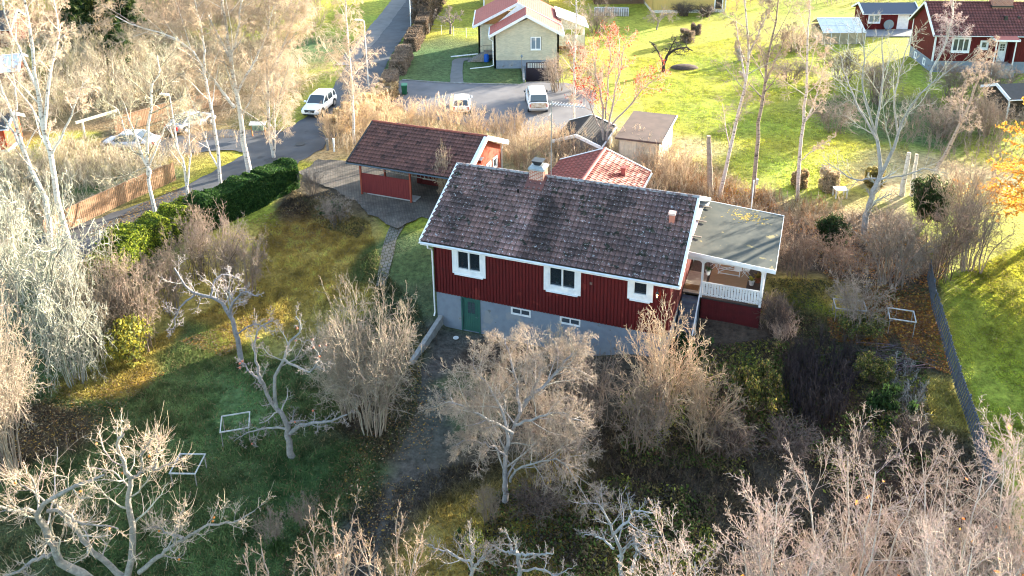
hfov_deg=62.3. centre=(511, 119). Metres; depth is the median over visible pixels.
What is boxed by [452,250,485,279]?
window
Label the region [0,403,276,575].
apple tree
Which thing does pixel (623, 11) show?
raised deck
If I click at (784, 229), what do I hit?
shrub
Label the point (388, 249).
garden path
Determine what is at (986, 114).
shrub
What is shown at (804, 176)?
clipped bush
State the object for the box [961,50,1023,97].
shrub
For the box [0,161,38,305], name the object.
shrub
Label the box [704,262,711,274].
hanging plant
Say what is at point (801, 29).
shrub
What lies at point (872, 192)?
ash tree
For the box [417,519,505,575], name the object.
fruit tree
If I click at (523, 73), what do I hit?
ramp wall
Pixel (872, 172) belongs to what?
clipped bush
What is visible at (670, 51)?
apple tree
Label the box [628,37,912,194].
lawn grass
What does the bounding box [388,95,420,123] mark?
shrub
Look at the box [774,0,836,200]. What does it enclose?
birch tree
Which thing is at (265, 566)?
bare tree
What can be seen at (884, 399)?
green shrub
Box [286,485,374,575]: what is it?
bare tree
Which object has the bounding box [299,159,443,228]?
paved yard
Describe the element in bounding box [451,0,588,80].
yellow brick house
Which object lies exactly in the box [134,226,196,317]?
shrub
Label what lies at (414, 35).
clipped hedge
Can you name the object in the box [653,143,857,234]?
dry meadow
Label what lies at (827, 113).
shrub
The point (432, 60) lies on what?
ground
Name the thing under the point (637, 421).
shrub
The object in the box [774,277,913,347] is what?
lawn grass
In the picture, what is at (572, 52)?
shrub
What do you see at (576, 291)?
window
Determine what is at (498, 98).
driveway
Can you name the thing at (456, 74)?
lawn path
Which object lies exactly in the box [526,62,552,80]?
garage door
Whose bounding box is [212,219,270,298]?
shrub
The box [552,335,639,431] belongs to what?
shrub
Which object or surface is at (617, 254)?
house
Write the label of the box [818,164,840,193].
clipped bush
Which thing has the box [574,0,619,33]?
shrub
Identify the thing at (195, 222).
shrub
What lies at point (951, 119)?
shrub
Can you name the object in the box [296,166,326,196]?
shrub
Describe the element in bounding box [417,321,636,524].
spreading tree
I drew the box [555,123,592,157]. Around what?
shrub
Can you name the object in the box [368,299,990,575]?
rough grass
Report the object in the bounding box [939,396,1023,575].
bare tree
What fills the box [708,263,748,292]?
outdoor rug
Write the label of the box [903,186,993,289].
shrub
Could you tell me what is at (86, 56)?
undergrowth
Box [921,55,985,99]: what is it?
shrub
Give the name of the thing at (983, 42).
window
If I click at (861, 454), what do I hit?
shrub
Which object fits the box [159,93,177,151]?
street lamp
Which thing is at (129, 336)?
yellow shrub
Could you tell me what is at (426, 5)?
tall hedge
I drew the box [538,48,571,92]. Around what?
shrub
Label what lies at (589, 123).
garden shed
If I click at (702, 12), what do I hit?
shrub
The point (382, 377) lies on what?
shrub
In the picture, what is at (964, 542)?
bare tree
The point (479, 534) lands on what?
yellow shrub
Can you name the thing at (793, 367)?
shrub
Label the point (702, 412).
shrub
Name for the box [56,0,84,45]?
spruce tree
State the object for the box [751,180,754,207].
marker pole
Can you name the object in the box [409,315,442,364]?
retaining wall
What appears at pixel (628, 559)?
weeds
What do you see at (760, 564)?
bare tree
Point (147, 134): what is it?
ash tree
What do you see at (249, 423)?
bush support
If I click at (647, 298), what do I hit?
window
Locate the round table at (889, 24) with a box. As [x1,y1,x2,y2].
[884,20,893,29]
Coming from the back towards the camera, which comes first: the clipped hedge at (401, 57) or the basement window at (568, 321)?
the clipped hedge at (401, 57)
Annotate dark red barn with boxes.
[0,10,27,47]
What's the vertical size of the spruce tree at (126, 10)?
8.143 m
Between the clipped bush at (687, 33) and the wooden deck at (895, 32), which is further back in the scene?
the wooden deck at (895, 32)
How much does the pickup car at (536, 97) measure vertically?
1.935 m
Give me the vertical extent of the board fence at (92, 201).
1.585 m
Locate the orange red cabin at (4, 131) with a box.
[0,112,24,152]
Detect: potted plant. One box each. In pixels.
[749,275,755,285]
[753,272,761,282]
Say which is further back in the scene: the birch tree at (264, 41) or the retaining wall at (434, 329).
the birch tree at (264, 41)
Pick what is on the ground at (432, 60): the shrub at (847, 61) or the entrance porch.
the shrub at (847, 61)
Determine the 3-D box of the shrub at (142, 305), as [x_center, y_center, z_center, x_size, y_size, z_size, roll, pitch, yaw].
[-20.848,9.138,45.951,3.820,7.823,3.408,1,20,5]
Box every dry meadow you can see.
[325,114,681,191]
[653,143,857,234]
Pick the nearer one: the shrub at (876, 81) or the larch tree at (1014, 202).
the larch tree at (1014, 202)
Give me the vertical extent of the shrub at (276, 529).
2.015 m
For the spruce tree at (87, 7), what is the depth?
99.55 m
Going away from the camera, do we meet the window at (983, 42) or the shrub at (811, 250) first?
the shrub at (811, 250)
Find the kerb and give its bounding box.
[402,79,518,84]
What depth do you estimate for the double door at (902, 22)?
104.72 m
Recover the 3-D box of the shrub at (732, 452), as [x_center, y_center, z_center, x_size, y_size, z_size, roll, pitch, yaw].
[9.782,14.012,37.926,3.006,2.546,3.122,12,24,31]
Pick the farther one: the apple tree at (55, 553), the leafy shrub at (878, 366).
the leafy shrub at (878, 366)
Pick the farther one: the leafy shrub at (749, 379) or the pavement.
the pavement
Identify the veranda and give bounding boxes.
[675,201,783,339]
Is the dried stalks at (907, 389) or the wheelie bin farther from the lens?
the wheelie bin
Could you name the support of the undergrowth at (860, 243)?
on the ground at (432, 60)
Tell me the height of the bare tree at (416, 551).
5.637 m
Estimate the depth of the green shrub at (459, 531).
33.90 m
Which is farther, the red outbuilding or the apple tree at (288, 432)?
the red outbuilding
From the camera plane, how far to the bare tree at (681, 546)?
25.67 m
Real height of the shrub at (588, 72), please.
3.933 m
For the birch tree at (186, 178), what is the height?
8.054 m
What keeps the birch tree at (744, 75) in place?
on the ground at (432, 60)
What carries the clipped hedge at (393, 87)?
on the ground at (432, 60)
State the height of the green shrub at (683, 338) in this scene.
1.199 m
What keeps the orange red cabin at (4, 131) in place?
on the ground at (432, 60)
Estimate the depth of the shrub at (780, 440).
37.84 m
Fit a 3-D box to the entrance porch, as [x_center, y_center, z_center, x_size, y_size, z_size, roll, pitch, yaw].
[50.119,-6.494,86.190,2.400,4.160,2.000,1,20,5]
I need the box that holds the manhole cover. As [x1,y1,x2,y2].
[295,142,304,145]
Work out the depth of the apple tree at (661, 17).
105.86 m
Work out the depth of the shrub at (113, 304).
46.67 m
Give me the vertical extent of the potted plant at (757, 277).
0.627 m
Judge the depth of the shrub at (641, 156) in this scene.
64.11 m
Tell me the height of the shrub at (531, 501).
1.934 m
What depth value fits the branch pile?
43.77 m
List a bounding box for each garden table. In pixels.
[718,264,739,276]
[832,186,848,198]
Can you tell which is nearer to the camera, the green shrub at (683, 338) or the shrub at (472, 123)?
the green shrub at (683, 338)
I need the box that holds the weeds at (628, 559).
[468,337,931,575]
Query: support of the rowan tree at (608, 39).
on the ground at (432, 60)
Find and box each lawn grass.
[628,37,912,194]
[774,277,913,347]
[936,243,1023,477]
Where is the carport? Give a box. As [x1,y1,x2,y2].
[345,120,508,202]
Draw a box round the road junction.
[99,129,279,161]
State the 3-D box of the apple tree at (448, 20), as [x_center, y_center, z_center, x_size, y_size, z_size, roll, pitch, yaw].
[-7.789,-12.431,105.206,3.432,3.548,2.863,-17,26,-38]
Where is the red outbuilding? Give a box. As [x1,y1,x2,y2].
[851,2,918,29]
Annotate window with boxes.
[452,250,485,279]
[492,155,497,166]
[511,307,530,317]
[530,37,541,50]
[544,266,580,296]
[560,316,579,326]
[627,281,653,303]
[868,15,880,23]
[950,37,970,52]
[979,40,988,49]
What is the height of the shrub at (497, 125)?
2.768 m
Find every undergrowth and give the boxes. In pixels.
[0,0,329,46]
[0,17,314,127]
[0,128,186,235]
[519,381,903,528]
[631,0,938,10]
[780,205,982,287]
[872,80,1023,201]
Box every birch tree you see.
[0,0,105,259]
[0,20,54,243]
[77,0,256,182]
[140,0,288,172]
[152,100,210,194]
[203,0,336,157]
[314,0,386,143]
[556,0,602,118]
[696,0,784,197]
[734,0,802,198]
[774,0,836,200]
[929,0,974,81]
[932,35,999,180]
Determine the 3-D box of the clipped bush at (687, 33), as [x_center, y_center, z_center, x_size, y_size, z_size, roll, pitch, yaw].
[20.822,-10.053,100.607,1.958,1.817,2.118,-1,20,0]
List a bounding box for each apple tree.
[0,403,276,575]
[158,254,277,364]
[228,302,357,459]
[434,5,463,33]
[488,528,576,575]
[643,5,679,29]
[649,35,692,71]
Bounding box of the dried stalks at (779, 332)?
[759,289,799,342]
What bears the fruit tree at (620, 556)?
on the ground at (432, 60)
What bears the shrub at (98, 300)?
on the ground at (432, 60)
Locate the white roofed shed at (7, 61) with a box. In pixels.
[0,53,28,89]
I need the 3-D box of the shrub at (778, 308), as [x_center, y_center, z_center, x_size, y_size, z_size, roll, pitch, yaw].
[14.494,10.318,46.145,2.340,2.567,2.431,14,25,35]
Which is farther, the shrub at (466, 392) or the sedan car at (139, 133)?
the sedan car at (139, 133)
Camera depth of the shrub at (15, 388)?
38.39 m
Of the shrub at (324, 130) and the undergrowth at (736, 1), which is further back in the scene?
the undergrowth at (736, 1)
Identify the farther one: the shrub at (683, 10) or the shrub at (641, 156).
the shrub at (683, 10)
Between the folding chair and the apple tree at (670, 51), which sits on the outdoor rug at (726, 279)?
the folding chair
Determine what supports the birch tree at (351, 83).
on the ground at (432, 60)
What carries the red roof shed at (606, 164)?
on the ground at (432, 60)
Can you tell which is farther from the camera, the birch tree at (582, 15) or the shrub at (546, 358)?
the birch tree at (582, 15)
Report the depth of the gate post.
69.28 m
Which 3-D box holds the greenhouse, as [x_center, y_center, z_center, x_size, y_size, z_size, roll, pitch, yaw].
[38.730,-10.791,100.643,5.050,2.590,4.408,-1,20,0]
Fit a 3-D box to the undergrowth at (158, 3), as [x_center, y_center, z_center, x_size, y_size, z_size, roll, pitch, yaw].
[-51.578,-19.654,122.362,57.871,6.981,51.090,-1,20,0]
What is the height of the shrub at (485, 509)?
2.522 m
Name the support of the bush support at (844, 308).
on the ground at (432, 60)
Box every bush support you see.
[169,453,206,486]
[219,411,251,445]
[832,298,866,323]
[886,307,916,336]
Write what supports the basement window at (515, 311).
in the house at (617, 254)
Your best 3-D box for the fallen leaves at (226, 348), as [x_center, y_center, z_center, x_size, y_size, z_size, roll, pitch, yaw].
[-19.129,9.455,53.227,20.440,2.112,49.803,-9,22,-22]
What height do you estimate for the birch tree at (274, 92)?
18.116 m
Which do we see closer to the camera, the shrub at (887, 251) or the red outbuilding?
the shrub at (887, 251)
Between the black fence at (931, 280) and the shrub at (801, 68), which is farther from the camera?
the shrub at (801, 68)
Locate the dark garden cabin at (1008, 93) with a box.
[980,83,1023,120]
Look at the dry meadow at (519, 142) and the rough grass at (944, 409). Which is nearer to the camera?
the rough grass at (944, 409)
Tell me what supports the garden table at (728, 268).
on the outdoor rug at (726, 279)
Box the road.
[34,0,412,265]
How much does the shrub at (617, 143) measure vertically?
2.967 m
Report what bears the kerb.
on the ground at (432, 60)
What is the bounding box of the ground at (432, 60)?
[0,0,1023,575]
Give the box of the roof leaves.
[721,208,767,223]
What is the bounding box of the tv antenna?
[548,101,584,174]
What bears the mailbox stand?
on the road junction
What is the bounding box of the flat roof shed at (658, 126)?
[615,111,677,170]
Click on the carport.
(409, 149)
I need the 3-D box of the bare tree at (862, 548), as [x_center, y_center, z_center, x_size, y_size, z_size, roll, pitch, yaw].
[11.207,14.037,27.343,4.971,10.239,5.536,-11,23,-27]
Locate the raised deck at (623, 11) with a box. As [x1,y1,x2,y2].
[594,7,628,15]
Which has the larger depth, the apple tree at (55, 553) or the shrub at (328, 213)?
the shrub at (328, 213)
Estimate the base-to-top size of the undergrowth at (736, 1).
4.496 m
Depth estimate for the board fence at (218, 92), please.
75.94 m
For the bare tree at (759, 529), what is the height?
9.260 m
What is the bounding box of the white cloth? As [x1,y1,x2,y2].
[734,266,741,270]
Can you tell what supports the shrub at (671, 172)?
on the ground at (432, 60)
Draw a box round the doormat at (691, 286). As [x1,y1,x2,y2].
[684,283,699,290]
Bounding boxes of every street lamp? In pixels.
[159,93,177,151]
[355,19,369,88]
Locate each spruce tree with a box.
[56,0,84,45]
[74,0,113,51]
[100,15,137,63]
[111,0,151,46]
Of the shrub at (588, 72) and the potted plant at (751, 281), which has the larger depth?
the shrub at (588, 72)
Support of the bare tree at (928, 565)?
on the ground at (432, 60)
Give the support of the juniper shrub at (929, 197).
on the ground at (432, 60)
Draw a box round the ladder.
[377,169,435,180]
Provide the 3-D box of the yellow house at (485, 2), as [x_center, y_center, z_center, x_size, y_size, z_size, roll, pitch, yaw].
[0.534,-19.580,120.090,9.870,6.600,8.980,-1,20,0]
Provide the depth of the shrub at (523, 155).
65.25 m
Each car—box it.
[100,129,160,151]
[165,110,215,132]
[301,88,336,115]
[452,94,472,112]
[524,85,547,111]
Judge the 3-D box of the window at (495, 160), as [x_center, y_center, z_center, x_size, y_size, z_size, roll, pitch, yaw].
[-1.278,3.184,62.837,0.090,0.960,0.860,7,21,20]
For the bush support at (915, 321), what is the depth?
45.35 m
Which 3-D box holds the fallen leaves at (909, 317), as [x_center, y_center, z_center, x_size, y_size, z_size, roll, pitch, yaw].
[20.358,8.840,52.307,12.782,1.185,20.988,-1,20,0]
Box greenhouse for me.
[810,17,865,43]
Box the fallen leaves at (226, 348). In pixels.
[1,119,444,554]
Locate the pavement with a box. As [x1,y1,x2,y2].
[335,0,405,64]
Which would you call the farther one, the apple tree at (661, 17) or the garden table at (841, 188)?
the apple tree at (661, 17)
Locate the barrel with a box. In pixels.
[484,54,488,61]
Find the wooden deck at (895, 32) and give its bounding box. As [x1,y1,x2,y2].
[865,29,911,36]
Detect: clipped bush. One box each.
[679,27,694,43]
[690,22,701,34]
[790,168,809,189]
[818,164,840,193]
[863,166,885,187]
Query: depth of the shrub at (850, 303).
45.23 m
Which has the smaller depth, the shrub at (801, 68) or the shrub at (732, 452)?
the shrub at (732, 452)
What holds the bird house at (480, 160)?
on the carport
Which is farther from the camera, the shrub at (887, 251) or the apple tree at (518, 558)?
the shrub at (887, 251)
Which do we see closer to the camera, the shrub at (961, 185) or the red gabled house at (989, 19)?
the shrub at (961, 185)
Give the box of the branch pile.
[811,341,937,376]
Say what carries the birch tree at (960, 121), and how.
on the ground at (432, 60)
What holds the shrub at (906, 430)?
on the ground at (432, 60)
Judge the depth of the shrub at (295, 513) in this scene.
35.05 m
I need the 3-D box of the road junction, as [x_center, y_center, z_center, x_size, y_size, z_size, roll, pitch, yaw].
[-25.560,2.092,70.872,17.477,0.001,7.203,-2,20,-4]
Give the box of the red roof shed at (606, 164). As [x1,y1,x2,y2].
[549,147,652,187]
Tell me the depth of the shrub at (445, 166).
58.21 m
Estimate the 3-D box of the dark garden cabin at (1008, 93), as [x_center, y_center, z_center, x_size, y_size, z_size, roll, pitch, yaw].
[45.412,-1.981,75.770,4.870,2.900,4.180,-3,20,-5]
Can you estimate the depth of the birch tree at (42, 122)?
48.60 m
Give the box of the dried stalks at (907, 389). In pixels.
[882,351,932,421]
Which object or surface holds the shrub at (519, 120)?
on the ground at (432, 60)
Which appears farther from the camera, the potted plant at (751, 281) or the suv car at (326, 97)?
the suv car at (326, 97)
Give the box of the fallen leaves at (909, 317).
[706,187,953,374]
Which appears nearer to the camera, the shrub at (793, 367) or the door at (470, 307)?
the shrub at (793, 367)
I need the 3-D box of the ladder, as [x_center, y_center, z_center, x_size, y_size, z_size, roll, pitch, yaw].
[-7.500,3.744,59.630,4.800,0.418,0.129,8,22,23]
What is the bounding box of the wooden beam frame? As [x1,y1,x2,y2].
[75,109,116,137]
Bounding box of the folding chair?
[741,268,749,277]
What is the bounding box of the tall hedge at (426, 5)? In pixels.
[409,0,446,23]
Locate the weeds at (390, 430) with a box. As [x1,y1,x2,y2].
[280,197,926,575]
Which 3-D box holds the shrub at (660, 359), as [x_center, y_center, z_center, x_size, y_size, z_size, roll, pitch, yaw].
[7.030,11.183,38.846,5.248,7.134,4.754,-4,20,-10]
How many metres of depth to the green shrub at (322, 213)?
58.41 m
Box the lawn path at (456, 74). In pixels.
[450,58,491,83]
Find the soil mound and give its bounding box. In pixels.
[671,64,697,69]
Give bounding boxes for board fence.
[41,162,175,237]
[112,90,221,133]
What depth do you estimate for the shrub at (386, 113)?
73.85 m
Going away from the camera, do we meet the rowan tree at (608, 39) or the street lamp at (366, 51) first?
the rowan tree at (608, 39)
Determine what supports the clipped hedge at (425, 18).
on the ground at (432, 60)
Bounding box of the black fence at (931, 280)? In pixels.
[927,260,997,487]
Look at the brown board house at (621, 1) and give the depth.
120.91 m
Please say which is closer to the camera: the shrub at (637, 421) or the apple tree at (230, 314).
the shrub at (637, 421)
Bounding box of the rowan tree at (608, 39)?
[564,20,672,146]
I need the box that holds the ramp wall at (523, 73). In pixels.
[522,66,524,81]
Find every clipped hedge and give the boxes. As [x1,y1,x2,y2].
[323,79,400,132]
[378,68,398,85]
[388,44,413,75]
[403,24,425,51]
[414,10,433,33]
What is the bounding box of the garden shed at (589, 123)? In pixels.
[552,114,616,157]
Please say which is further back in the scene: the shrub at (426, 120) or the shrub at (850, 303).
the shrub at (426, 120)
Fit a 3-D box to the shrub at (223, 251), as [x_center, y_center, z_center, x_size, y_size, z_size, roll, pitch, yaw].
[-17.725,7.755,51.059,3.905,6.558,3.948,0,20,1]
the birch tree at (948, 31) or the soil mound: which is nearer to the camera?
the birch tree at (948, 31)
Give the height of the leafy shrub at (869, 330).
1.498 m
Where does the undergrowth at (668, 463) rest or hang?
on the ground at (432, 60)
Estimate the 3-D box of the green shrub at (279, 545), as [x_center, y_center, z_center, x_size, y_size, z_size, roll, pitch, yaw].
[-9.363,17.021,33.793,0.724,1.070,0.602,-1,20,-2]
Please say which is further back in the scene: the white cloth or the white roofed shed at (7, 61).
the white roofed shed at (7, 61)
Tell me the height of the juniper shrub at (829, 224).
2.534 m
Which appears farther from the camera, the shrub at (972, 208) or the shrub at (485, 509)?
the shrub at (972, 208)
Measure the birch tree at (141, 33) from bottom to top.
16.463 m
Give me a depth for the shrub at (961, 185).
53.09 m
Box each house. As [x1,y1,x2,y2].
[419,157,710,356]
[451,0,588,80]
[478,157,483,163]
[483,0,548,9]
[593,0,644,3]
[644,0,725,12]
[908,0,1023,72]
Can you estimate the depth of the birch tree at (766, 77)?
56.71 m
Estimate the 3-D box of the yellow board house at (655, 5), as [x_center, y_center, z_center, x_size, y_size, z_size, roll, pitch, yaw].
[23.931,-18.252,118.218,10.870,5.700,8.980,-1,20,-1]
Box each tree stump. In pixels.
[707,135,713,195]
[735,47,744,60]
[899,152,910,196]
[909,154,917,196]
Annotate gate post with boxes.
[325,138,328,150]
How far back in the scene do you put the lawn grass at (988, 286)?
45.77 m
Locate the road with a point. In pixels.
(306, 130)
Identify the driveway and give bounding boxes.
[391,80,596,136]
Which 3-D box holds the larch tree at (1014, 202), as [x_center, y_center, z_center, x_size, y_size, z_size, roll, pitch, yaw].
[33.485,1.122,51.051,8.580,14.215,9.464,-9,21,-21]
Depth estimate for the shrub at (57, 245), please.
43.77 m
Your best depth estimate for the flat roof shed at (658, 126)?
65.73 m
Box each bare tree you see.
[234,533,306,575]
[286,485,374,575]
[322,500,445,575]
[616,497,733,575]
[703,463,857,575]
[741,514,849,575]
[775,402,968,575]
[867,402,1023,575]
[891,497,1022,575]
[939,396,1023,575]
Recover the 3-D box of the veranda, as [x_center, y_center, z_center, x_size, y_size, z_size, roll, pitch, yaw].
[12.354,9.081,48.190,5.030,5.250,9.368,7,21,19]
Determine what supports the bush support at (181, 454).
on the ground at (432, 60)
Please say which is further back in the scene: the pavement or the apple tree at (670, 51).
the pavement
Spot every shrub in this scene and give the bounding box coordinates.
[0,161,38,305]
[0,164,120,396]
[0,279,54,479]
[0,329,41,454]
[14,251,115,396]
[47,237,133,361]
[85,229,165,351]
[87,254,140,340]
[100,312,154,368]
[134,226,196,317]
[169,186,217,280]
[181,199,250,298]
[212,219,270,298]
[250,503,286,546]
[267,536,286,556]
[285,489,319,527]
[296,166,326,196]
[298,297,380,422]
[299,271,433,437]
[314,191,353,225]
[315,103,351,145]
[317,201,342,214]
[335,94,380,136]
[361,88,397,121]
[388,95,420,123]
[407,95,441,127]
[428,92,466,130]
[432,138,451,192]
[444,366,514,447]
[455,527,482,548]
[457,99,493,133]
[463,524,487,558]
[468,480,502,524]
[484,108,512,136]
[497,376,606,481]
[500,464,573,529]
[503,104,531,139]
[503,126,546,169]
[515,318,600,401]
[531,116,570,161]
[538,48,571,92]
[552,35,590,67]
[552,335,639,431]
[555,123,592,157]
[569,55,607,94]
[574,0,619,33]
[602,361,681,455]
[606,292,727,428]
[609,122,644,150]
[634,132,671,169]
[652,354,758,453]
[655,137,704,191]
[671,1,697,16]
[675,330,714,366]
[691,3,719,17]
[695,406,763,462]
[729,358,786,415]
[753,290,799,332]
[753,408,828,463]
[763,20,826,52]
[763,55,834,80]
[765,197,796,258]
[777,211,831,283]
[780,321,866,428]
[805,90,866,134]
[811,42,876,80]
[815,211,852,249]
[815,225,877,283]
[824,264,898,338]
[832,421,909,478]
[837,311,888,339]
[840,188,950,292]
[852,350,895,388]
[854,48,907,104]
[866,381,918,427]
[883,404,942,459]
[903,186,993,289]
[910,174,958,222]
[911,93,979,137]
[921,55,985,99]
[924,149,1021,238]
[935,179,1017,272]
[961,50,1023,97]
[962,87,1020,135]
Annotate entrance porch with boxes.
[989,36,1020,77]
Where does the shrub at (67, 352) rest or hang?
on the ground at (432, 60)
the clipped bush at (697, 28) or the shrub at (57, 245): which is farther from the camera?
the clipped bush at (697, 28)
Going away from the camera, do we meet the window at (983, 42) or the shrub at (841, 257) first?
the shrub at (841, 257)
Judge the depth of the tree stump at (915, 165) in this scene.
59.55 m
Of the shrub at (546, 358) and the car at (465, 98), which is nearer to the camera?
the shrub at (546, 358)
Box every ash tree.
[89,32,206,211]
[816,8,994,233]
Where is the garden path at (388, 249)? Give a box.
[376,224,405,285]
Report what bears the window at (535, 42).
in the yellow brick house at (530, 32)
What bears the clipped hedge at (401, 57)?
on the ground at (432, 60)
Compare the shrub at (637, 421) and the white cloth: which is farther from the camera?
the white cloth
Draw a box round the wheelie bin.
[401,83,407,94]
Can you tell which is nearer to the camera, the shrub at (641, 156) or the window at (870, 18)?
the shrub at (641, 156)
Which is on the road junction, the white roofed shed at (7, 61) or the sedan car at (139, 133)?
the sedan car at (139, 133)
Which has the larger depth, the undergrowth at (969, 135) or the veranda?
the undergrowth at (969, 135)
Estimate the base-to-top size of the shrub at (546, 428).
5.314 m
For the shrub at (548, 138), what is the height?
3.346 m
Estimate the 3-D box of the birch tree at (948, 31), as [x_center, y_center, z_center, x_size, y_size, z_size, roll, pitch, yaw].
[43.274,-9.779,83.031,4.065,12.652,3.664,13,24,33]
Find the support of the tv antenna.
attached to the house at (617, 254)
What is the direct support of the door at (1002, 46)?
in the entrance porch
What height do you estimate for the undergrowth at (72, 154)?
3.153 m
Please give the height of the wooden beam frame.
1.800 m
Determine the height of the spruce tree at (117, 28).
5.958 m
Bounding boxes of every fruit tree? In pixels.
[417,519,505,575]
[569,480,665,575]
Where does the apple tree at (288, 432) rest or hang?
on the ground at (432, 60)
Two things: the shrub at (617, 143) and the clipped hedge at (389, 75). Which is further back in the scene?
the clipped hedge at (389, 75)
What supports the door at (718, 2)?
in the yellow board house at (655, 5)
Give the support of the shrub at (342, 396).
on the ground at (432, 60)
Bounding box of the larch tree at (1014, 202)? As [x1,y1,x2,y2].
[954,96,1023,221]
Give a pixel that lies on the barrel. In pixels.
(486, 57)
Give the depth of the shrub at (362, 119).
72.16 m
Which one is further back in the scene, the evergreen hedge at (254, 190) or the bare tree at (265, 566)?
the evergreen hedge at (254, 190)
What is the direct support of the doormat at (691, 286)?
on the veranda
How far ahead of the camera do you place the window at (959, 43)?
87.18 m
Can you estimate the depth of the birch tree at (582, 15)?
71.36 m
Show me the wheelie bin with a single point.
(404, 88)
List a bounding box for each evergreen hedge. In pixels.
[83,195,198,288]
[182,157,299,232]
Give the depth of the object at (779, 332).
45.89 m
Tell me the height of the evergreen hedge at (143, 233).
2.733 m
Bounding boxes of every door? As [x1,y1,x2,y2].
[463,299,478,331]
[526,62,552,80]
[715,0,721,8]
[896,15,909,28]
[996,42,1007,60]
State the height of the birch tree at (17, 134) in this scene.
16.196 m
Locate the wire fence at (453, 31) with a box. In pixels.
[429,24,476,36]
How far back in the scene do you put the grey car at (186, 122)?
73.62 m
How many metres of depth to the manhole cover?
70.75 m
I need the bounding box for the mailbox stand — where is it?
[249,121,266,135]
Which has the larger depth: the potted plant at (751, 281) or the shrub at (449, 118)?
the shrub at (449, 118)
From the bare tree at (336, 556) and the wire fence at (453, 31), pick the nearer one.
the bare tree at (336, 556)
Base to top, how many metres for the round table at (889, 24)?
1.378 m
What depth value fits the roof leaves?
50.24 m

